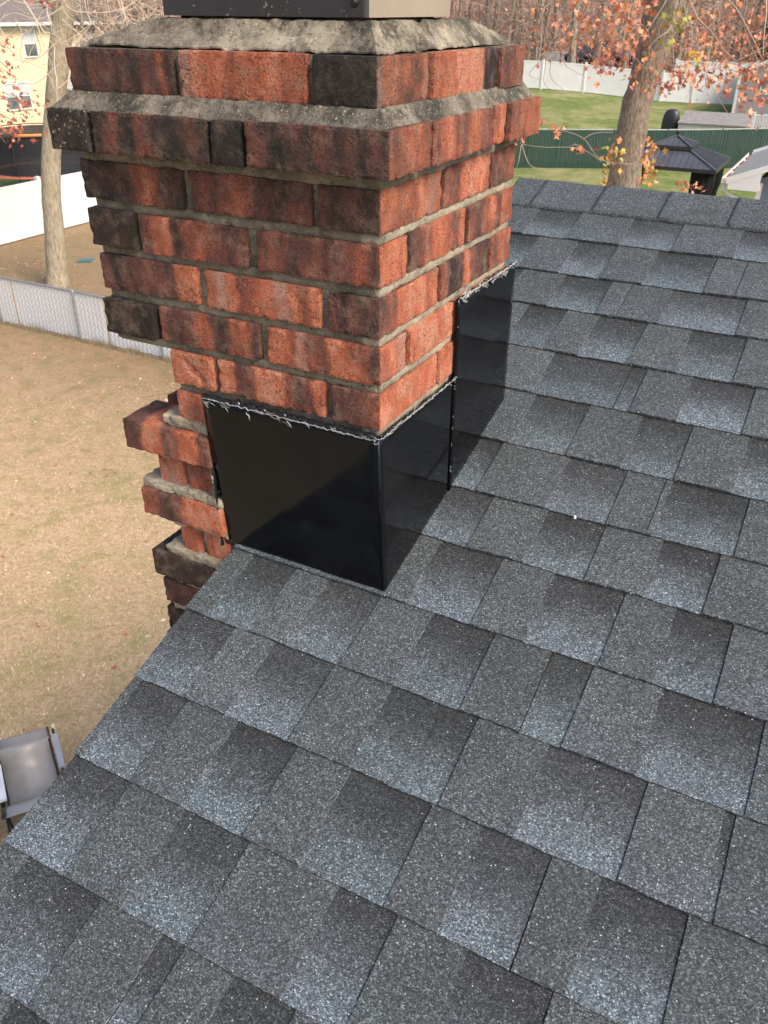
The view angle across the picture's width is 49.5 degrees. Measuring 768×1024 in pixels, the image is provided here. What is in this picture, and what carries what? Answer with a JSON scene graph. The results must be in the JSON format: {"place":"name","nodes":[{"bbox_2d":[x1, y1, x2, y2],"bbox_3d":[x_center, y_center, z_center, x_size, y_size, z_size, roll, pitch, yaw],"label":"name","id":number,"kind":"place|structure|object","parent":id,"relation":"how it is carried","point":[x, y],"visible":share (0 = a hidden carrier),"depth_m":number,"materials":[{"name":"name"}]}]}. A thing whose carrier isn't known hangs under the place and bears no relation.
{"place":"outdoors","nodes":[
{"label":"outdoors","id":0,"kind":"place"},
{"bbox_2d":[0,382,179,843],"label":"grass","id":1,"kind":"structure","parent":0,"point":[19,603],"depth_m":11.45,"materials":[{"name":"plant"}]},
{"bbox_2d":[0,0,767,844],"bbox_3d":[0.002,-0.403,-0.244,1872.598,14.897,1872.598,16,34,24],"label":"ground","id":2,"kind":"structure","parent":0,"point":[34,374],"depth_m":13.87,"materials":[{"name":"brown soil"}]},
{"bbox_2d":[0,764,13,829],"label":"side table","id":3,"kind":"object","parent":2,"relation":"on","point":[3,797],"visible":0.52,"depth_m":7.84,"materials":[{"name":"white plastic"}]},
{"bbox_2d":[0,0,60,147],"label":"oak tree","id":4,"kind":"object","parent":2,"relation":"on","point":[7,65],"visible":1,"depth_m":16.70,"materials":[{"name":"orange plant"}]},
{"bbox_2d":[0,726,64,832],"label":"sling chair","id":5,"kind":"object","parent":2,"relation":"on","point":[29,767],"visible":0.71,"depth_m":8.28,"materials":[{"name":"grey fabric"}]},
{"bbox_2d":[0,123,83,182],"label":"trampoline","id":6,"kind":"object","parent":2,"relation":"on","point":[17,161],"visible":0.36,"depth_m":33.92,"materials":[{"name":"black metal"}]},
{"bbox_2d":[0,172,96,244],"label":"privacy fence","id":7,"kind":"object","parent":2,"relation":"on","point":[21,213],"visible":0.23,"depth_m":28.65,"materials":[{"name":"white plastic"}]},
{"bbox_2d":[0,0,129,127],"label":"yellow house","id":8,"kind":"structure","parent":2,"relation":"on","point":[36,73],"depth_m":49.99,"materials":[{"name":"beige paint"}]},
{"bbox_2d":[2,82,20,110],"bbox_3d":[-22.126,-24.682,49.564,0.085,1.490,0.940,16,34,24],"label":"window","id":9,"kind":"structure","parent":8,"relation":"in","point":[7,88],"depth_m":49.53,"materials":[{"name":"white plastic"}]},
{"bbox_2d":[16,81,33,109],"bbox_3d":[-21.679,-25.115,50.282,0.085,1.490,0.940,16,34,24],"label":"window","id":10,"kind":"structure","parent":8,"relation":"in","point":[23,87],"depth_m":50.28,"materials":[{"name":"white plastic"}]},
{"bbox_2d":[20,29,38,57],"bbox_3d":[-21.125,-27.947,49.750,0.085,1.450,1.040,16,34,24],"label":"window","id":11,"kind":"structure","parent":8,"relation":"in","point":[29,38],"depth_m":49.75,"materials":[{"name":"white plastic"}]},
{"bbox_2d":[66,78,70,93],"bbox_3d":[-20.113,-26.779,52.703,0.085,1.240,0.690,16,34,24],"label":"window","id":12,"kind":"structure","parent":8,"relation":"in","point":[68,85],"depth_m":52.85,"materials":[{"name":"white plastic"}]},
{"bbox_2d":[84,28,96,40],"bbox_3d":[-18.758,-30.365,53.468,0.085,1.190,0.990,16,34,24],"label":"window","id":13,"kind":"structure","parent":8,"relation":"in","point":[91,29],"depth_m":53.27,"materials":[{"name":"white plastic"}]},
{"bbox_2d":[76,258,94,262],"bbox_3d":[-9.456,-7.972,26.430,0.450,0.090,0.450,0,31,-1],"label":"utility lid","id":14,"kind":"object","parent":2,"relation":"on","point":[85,260],"visible":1,"depth_m":26.28,"materials":[{"name":"teal plastic"}]},
{"bbox_2d":[0,275,170,358],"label":"chain fence","id":15,"kind":"object","parent":2,"relation":"on","point":[160,351],"visible":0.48,"depth_m":20.04,"materials":[{"name":"grey metal"}]},
{"bbox_2d":[0,318,171,363],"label":"fallen leaves","id":16,"kind":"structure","parent":2,"relation":"on","point":[91,342],"depth_m":19.83,"materials":[{"name":"brown plant"}]},
{"bbox_2d":[51,0,120,44],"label":"woodland tree","id":17,"kind":"object","parent":2,"relation":"on","point":[82,22],"visible":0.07,"depth_m":51.54,"materials":[{"name":"brown plant"}]},
{"bbox_2d":[0,0,174,288],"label":"bare tree","id":18,"kind":"object","parent":2,"relation":"on","point":[61,25],"visible":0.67,"depth_m":21.82,"materials":[{"name":"brown plant"}]},
{"bbox_2d":[73,0,131,41],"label":"woodland tree","id":19,"kind":"object","parent":2,"relation":"on","point":[110,28],"visible":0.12,"depth_m":49.48,"materials":[{"name":"brown plant"}]},
{"bbox_2d":[77,0,148,36],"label":"woodland tree","id":20,"kind":"object","parent":2,"relation":"on","point":[101,2],"visible":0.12,"depth_m":51.86,"materials":[{"name":"brown plant"}]},
{"bbox_2d":[90,0,149,35],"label":"woodland tree","id":21,"kind":"object","parent":2,"relation":"on","point":[120,17],"visible":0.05,"depth_m":51.41,"materials":[{"name":"brown plant"}]},
{"bbox_2d":[85,0,163,32],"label":"woodland tree","id":22,"kind":"object","parent":2,"relation":"on","point":[134,13],"visible":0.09,"depth_m":42.68,"materials":[{"name":"brown plant"}]},
{"bbox_2d":[75,0,178,35],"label":"woodland tree","id":23,"kind":"object","parent":2,"relation":"on","point":[110,14],"visible":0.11,"depth_m":50.91,"materials":[{"name":"brown plant"}]},
{"bbox_2d":[100,0,162,35],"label":"woodland tree","id":24,"kind":"object","parent":2,"relation":"on","point":[141,13],"visible":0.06,"depth_m":42.46,"materials":[{"name":"brown plant"}]},
{"bbox_2d":[111,0,161,21],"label":"woodland tree","id":25,"kind":"object","parent":2,"relation":"on","point":[151,3],"visible":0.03,"depth_m":52.13,"materials":[{"name":"brown plant"}]},
{"bbox_2d":[103,0,175,23],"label":"woodland tree","id":26,"kind":"object","parent":2,"relation":"on","point":[144,8],"visible":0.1,"depth_m":43.47,"materials":[{"name":"brown plant"}]},
{"bbox_2d":[114,1,165,22],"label":"woodland tree","id":27,"kind":"object","parent":2,"relation":"on","point":[145,10],"visible":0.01,"depth_m":53.82,"materials":[{"name":"brown plant"}]},
{"bbox_2d":[124,0,161,23],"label":"woodland tree","id":28,"kind":"object","parent":2,"relation":"on","point":[151,9],"visible":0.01,"depth_m":50.63,"materials":[{"name":"brown plant"}]},
{"bbox_2d":[140,1,170,17],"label":"woodland tree","id":29,"kind":"object","parent":2,"relation":"on","point":[153,6],"visible":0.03,"depth_m":42.77,"materials":[{"name":"brown plant"}]},
{"bbox_2d":[0,174,732,758],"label":"fallen leaves","id":30,"kind":"object","parent":2,"relation":"on","point":[90,500],"visible":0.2,"depth_m":14.18,"materials":[{"name":"orange plant"}]},
{"bbox_2d":[0,177,767,1023],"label":"house","id":31,"kind":"structure","parent":2,"relation":"on","point":[496,753],"depth_m":1.19,"materials":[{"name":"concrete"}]},
{"bbox_2d":[47,0,541,632],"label":"chimney","id":32,"kind":"object","parent":31,"relation":"attached to","point":[299,214],"visible":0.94,"depth_m":1.22,"materials":[{"name":"brick"}]},
{"bbox_2d":[122,0,767,71],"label":"undergrowth","id":33,"kind":"object","parent":2,"relation":"on","point":[566,13],"visible":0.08,"depth_m":78.94,"materials":[{"name":"brown plant"}]},
{"bbox_2d":[440,1,471,18],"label":"woodland tree","id":34,"kind":"object","parent":2,"relation":"on","point":[455,10],"visible":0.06,"depth_m":71.58,"materials":[{"name":"brown plant"}]},
{"bbox_2d":[435,0,483,22],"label":"woodland tree","id":35,"kind":"object","parent":2,"relation":"on","point":[460,6],"visible":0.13,"depth_m":71.28,"materials":[{"name":"brown plant"}]},
{"bbox_2d":[445,0,475,18],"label":"woodland tree","id":36,"kind":"object","parent":2,"relation":"on","point":[452,14],"visible":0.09,"depth_m":70.40,"materials":[{"name":"brown plant"}]},
{"bbox_2d":[451,0,492,27],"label":"woodland tree","id":37,"kind":"object","parent":2,"relation":"on","point":[473,12],"visible":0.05,"depth_m":73.76,"materials":[{"name":"brown plant"}]},
{"bbox_2d":[451,0,494,21],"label":"woodland tree","id":38,"kind":"object","parent":2,"relation":"on","point":[470,15],"visible":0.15,"depth_m":68.21,"materials":[{"name":"brown plant"}]},
{"bbox_2d":[464,0,494,29],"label":"woodland tree","id":39,"kind":"object","parent":2,"relation":"on","point":[480,14],"visible":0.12,"depth_m":71.92,"materials":[{"name":"brown plant"}]},
{"bbox_2d":[456,0,511,34],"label":"woodland tree","id":40,"kind":"object","parent":2,"relation":"on","point":[495,25],"visible":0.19,"depth_m":68.21,"materials":[{"name":"brown plant"}]},
{"bbox_2d":[467,0,508,36],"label":"woodland tree","id":41,"kind":"object","parent":2,"relation":"on","point":[488,12],"visible":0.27,"depth_m":63.19,"materials":[{"name":"brown plant"}]},
{"bbox_2d":[450,0,528,42],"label":"woodland tree","id":42,"kind":"object","parent":2,"relation":"on","point":[482,18],"visible":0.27,"depth_m":65.42,"materials":[{"name":"brown plant"}]},
{"bbox_2d":[466,0,526,43],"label":"woodland tree","id":43,"kind":"object","parent":2,"relation":"on","point":[491,15],"visible":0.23,"depth_m":65.72,"materials":[{"name":"brown plant"}]},
{"bbox_2d":[482,2,529,43],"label":"woodland tree","id":44,"kind":"object","parent":2,"relation":"on","point":[506,15],"visible":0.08,"depth_m":73.80,"materials":[{"name":"brown plant"}]},
{"bbox_2d":[484,0,543,47],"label":"woodland tree","id":45,"kind":"object","parent":2,"relation":"on","point":[519,18],"visible":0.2,"depth_m":72.37,"materials":[{"name":"brown plant"}]},
{"bbox_2d":[481,0,553,60],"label":"woodland tree","id":46,"kind":"object","parent":2,"relation":"on","point":[509,26],"visible":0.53,"depth_m":62.41,"materials":[{"name":"brown plant"}]},
{"bbox_2d":[495,0,544,52],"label":"woodland tree","id":47,"kind":"object","parent":2,"relation":"on","point":[515,31],"visible":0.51,"depth_m":62.89,"materials":[{"name":"brown plant"}]},
{"bbox_2d":[480,0,565,61],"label":"woodland tree","id":48,"kind":"object","parent":2,"relation":"on","point":[522,17],"visible":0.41,"depth_m":63.84,"materials":[{"name":"brown plant"}]},
{"bbox_2d":[508,0,551,56],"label":"woodland tree","id":49,"kind":"object","parent":2,"relation":"on","point":[538,21],"visible":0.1,"depth_m":78.12,"materials":[{"name":"brown plant"}]},
{"bbox_2d":[508,0,560,59],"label":"woodland tree","id":50,"kind":"object","parent":2,"relation":"on","point":[531,17],"visible":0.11,"depth_m":76.81,"materials":[{"name":"brown plant"}]},
{"bbox_2d":[506,0,564,60],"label":"woodland tree","id":51,"kind":"object","parent":2,"relation":"on","point":[540,40],"visible":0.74,"depth_m":62.30,"materials":[{"name":"brown plant"}]},
{"bbox_2d":[498,0,582,61],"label":"woodland tree","id":52,"kind":"object","parent":2,"relation":"on","point":[533,47],"visible":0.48,"depth_m":62.21,"materials":[{"name":"brown plant"}]},
{"bbox_2d":[524,0,559,59],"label":"woodland tree","id":53,"kind":"object","parent":2,"relation":"on","point":[539,17],"visible":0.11,"depth_m":77.42,"materials":[{"name":"brown plant"}]},
{"bbox_2d":[522,0,570,62],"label":"woodland tree","id":54,"kind":"object","parent":2,"relation":"on","point":[545,35],"visible":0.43,"depth_m":64.33,"materials":[{"name":"brown plant"}]},
{"bbox_2d":[526,0,580,50],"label":"woodland tree","id":55,"kind":"object","parent":2,"relation":"on","point":[554,33],"visible":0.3,"depth_m":77.23,"materials":[{"name":"brown plant"}]},
{"bbox_2d":[536,49,577,62],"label":"privacy fence","id":56,"kind":"object","parent":2,"relation":"on","point":[557,56],"visible":0.15,"depth_m":67.82,"materials":[{"name":"white plastic"}]},
{"bbox_2d":[550,0,571,38],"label":"woodland tree","id":57,"kind":"object","parent":2,"relation":"on","point":[565,16],"visible":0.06,"depth_m":86.52,"materials":[{"name":"brown plant"}]},
{"bbox_2d":[522,2,609,47],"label":"tree","id":58,"kind":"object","parent":2,"relation":"on","point":[570,21],"depth_m":89.02,"materials":[{"name":"brown plant"}]},
{"bbox_2d":[559,0,595,49],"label":"woodland tree","id":59,"kind":"object","parent":2,"relation":"on","point":[578,21],"visible":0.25,"depth_m":82.44,"materials":[{"name":"brown plant"}]},
{"bbox_2d":[548,0,615,63],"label":"woodland tree","id":60,"kind":"object","parent":2,"relation":"on","point":[571,56],"visible":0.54,"depth_m":59.90,"materials":[{"name":"brown plant"}]},
{"bbox_2d":[563,41,632,68],"bbox_3d":[16.803,-35.206,65.329,4.600,3.001,4.600,16,34,24],"label":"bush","id":61,"kind":"object","parent":2,"relation":"on","point":[580,53],"visible":0.26,"depth_m":63.95,"materials":[{"name":"black plant"}]},
{"bbox_2d":[583,1,616,43],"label":"woodland tree","id":62,"kind":"object","parent":2,"relation":"on","point":[596,21],"visible":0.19,"depth_m":73.82,"materials":[{"name":"brown plant"}]},
{"bbox_2d":[577,0,623,64],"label":"woodland tree","id":63,"kind":"object","parent":2,"relation":"on","point":[603,4],"visible":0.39,"depth_m":61.88,"materials":[{"name":"brown plant"}]},
{"bbox_2d":[568,0,641,67],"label":"woodland tree","id":64,"kind":"object","parent":2,"relation":"on","point":[623,32],"visible":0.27,"depth_m":62.82,"materials":[{"name":"brown plant"}]},
{"bbox_2d":[461,0,767,193],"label":"maple tree","id":65,"kind":"object","parent":2,"relation":"on","point":[660,22],"visible":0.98,"depth_m":11.17,"materials":[{"name":"brown plant"}]},
{"bbox_2d":[593,0,635,66],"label":"woodland tree","id":66,"kind":"object","parent":2,"relation":"on","point":[612,6],"visible":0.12,"depth_m":69.23,"materials":[{"name":"brown plant"}]},
{"bbox_2d":[598,0,642,66],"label":"woodland tree","id":67,"kind":"object","parent":2,"relation":"on","point":[621,28],"visible":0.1,"depth_m":65.92,"materials":[{"name":"brown plant"}]},
{"bbox_2d":[606,0,643,67],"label":"woodland tree","id":68,"kind":"object","parent":2,"relation":"on","point":[624,64],"visible":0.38,"depth_m":61.68,"materials":[{"name":"brown plant"}]},
{"bbox_2d":[523,59,738,104],"bbox_3d":[15.965,-30.213,58.345,32.030,2.599,2.627,11,33,16],"label":"privacy fence","id":69,"kind":"object","parent":2,"relation":"on","point":[564,77],"visible":0.41,"depth_m":57.85,"materials":[{"name":"white plastic"}]},
{"bbox_2d":[514,128,767,168],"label":"green fence","id":70,"kind":"object","parent":2,"relation":"on","point":[571,138],"visible":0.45,"depth_m":40.91,"materials":[{"name":"green metal"}]},
{"bbox_2d":[660,109,679,134],"bbox_3d":[16.172,-22.010,47.136,0.993,1.406,0.635,16,34,24],"label":"covered grill","id":71,"kind":"object","parent":2,"relation":"on","point":[671,119],"visible":0.66,"depth_m":46.82,"materials":[{"name":"black metal"}]},
{"bbox_2d":[641,130,730,195],"bbox_3d":[10.557,-12.318,30.762,3.555,3.220,3.260,16,34,24],"label":"gazebo","id":72,"kind":"object","parent":2,"relation":"on","point":[704,166],"visible":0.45,"depth_m":29.47,"materials":[{"name":"metal"}]},
{"bbox_2d":[665,0,719,72],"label":"woodland tree","id":73,"kind":"object","parent":2,"relation":"on","point":[685,38],"visible":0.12,"depth_m":63.94,"materials":[{"name":"brown plant"}]},
{"bbox_2d":[670,2,714,61],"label":"woodland tree","id":74,"kind":"object","parent":2,"relation":"on","point":[695,36],"visible":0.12,"depth_m":74.34,"materials":[{"name":"brown plant"}]},
{"bbox_2d":[666,0,722,73],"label":"woodland tree","id":75,"kind":"object","parent":2,"relation":"on","point":[679,48],"visible":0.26,"depth_m":61.72,"materials":[{"name":"brown plant"}]},
{"bbox_2d":[669,0,724,59],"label":"woodland tree","id":76,"kind":"object","parent":2,"relation":"on","point":[698,24],"visible":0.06,"depth_m":78.02,"materials":[{"name":"brown plant"}]},
{"bbox_2d":[671,0,731,61],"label":"woodland tree","id":77,"kind":"object","parent":2,"relation":"on","point":[706,35],"visible":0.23,"depth_m":69.03,"materials":[{"name":"brown plant"}]},
{"bbox_2d":[667,0,739,60],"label":"woodland tree","id":78,"kind":"object","parent":2,"relation":"on","point":[701,25],"visible":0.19,"depth_m":68.14,"materials":[{"name":"brown plant"}]},
{"bbox_2d":[676,0,754,61],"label":"woodland tree","id":79,"kind":"object","parent":2,"relation":"on","point":[708,54],"visible":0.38,"depth_m":65.74,"materials":[{"name":"brown plant"}]},
{"bbox_2d":[674,58,759,74],"bbox_3d":[24.524,-32.315,61.981,5.859,2.356,0.178,11,33,16],"label":"privacy fence","id":80,"kind":"object","parent":2,"relation":"on","point":[677,61],"visible":0.16,"depth_m":61.74,"materials":[{"name":"white plastic"}]},
{"bbox_2d":[690,0,750,60],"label":"woodland tree","id":81,"kind":"object","parent":2,"relation":"on","point":[715,25],"visible":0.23,"depth_m":75.25,"materials":[{"name":"brown plant"}]},
{"bbox_2d":[677,111,767,146],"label":"shed","id":82,"kind":"structure","parent":2,"relation":"on","point":[706,120],"depth_m":45.76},
{"bbox_2d":[707,0,737,51],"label":"woodland tree","id":83,"kind":"object","parent":2,"relation":"on","point":[722,16],"visible":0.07,"depth_m":84.11,"materials":[{"name":"brown plant"}]},
{"bbox_2d":[702,0,767,61],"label":"woodland tree","id":84,"kind":"object","parent":2,"relation":"on","point":[731,54],"visible":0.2,"depth_m":73.50,"materials":[{"name":"brown plant"}]},
{"bbox_2d":[709,0,767,61],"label":"woodland tree","id":85,"kind":"object","parent":2,"relation":"on","point":[738,52],"visible":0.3,"depth_m":67.75,"materials":[{"name":"brown plant"}]},
{"bbox_2d":[711,0,766,61],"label":"woodland tree","id":86,"kind":"object","parent":2,"relation":"on","point":[742,25],"visible":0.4,"depth_m":66.36,"materials":[{"name":"brown plant"}]},
{"bbox_2d":[721,146,767,199],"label":"garage","id":87,"kind":"structure","parent":2,"relation":"on","point":[745,172],"depth_m":22.01,"materials":[{"name":"white"}]},
{"bbox_2d":[732,0,764,59],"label":"woodland tree","id":88,"kind":"object","parent":2,"relation":"on","point":[750,27],"visible":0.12,"depth_m":81.14,"materials":[{"name":"brown plant"}]},
{"bbox_2d":[731,60,767,113],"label":"shed","id":89,"kind":"structure","parent":2,"relation":"on","point":[748,104],"depth_m":51.66,"materials":[{"name":"grey"}]},
{"bbox_2d":[759,81,767,94],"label":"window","id":90,"kind":"structure","parent":89,"relation":"in","point":[765,82],"depth_m":51.15,"materials":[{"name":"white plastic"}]},
{"bbox_2d":[736,0,765,62],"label":"woodland tree","id":91,"kind":"object","parent":2,"relation":"on","point":[759,2],"visible":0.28,"depth_m":74.78,"materials":[{"name":"brown plant"}]},
{"bbox_2d":[740,2,767,62],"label":"tree","id":92,"kind":"object","parent":2,"relation":"on","point":[760,46],"visible":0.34,"depth_m":65.81,"materials":[{"name":"brown plant"}]},
{"bbox_2d":[746,112,767,148],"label":"railing","id":93,"kind":"object","parent":2,"relation":"on","point":[754,118],"visible":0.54,"depth_m":42.51,"materials":[{"name":"white plastic"}]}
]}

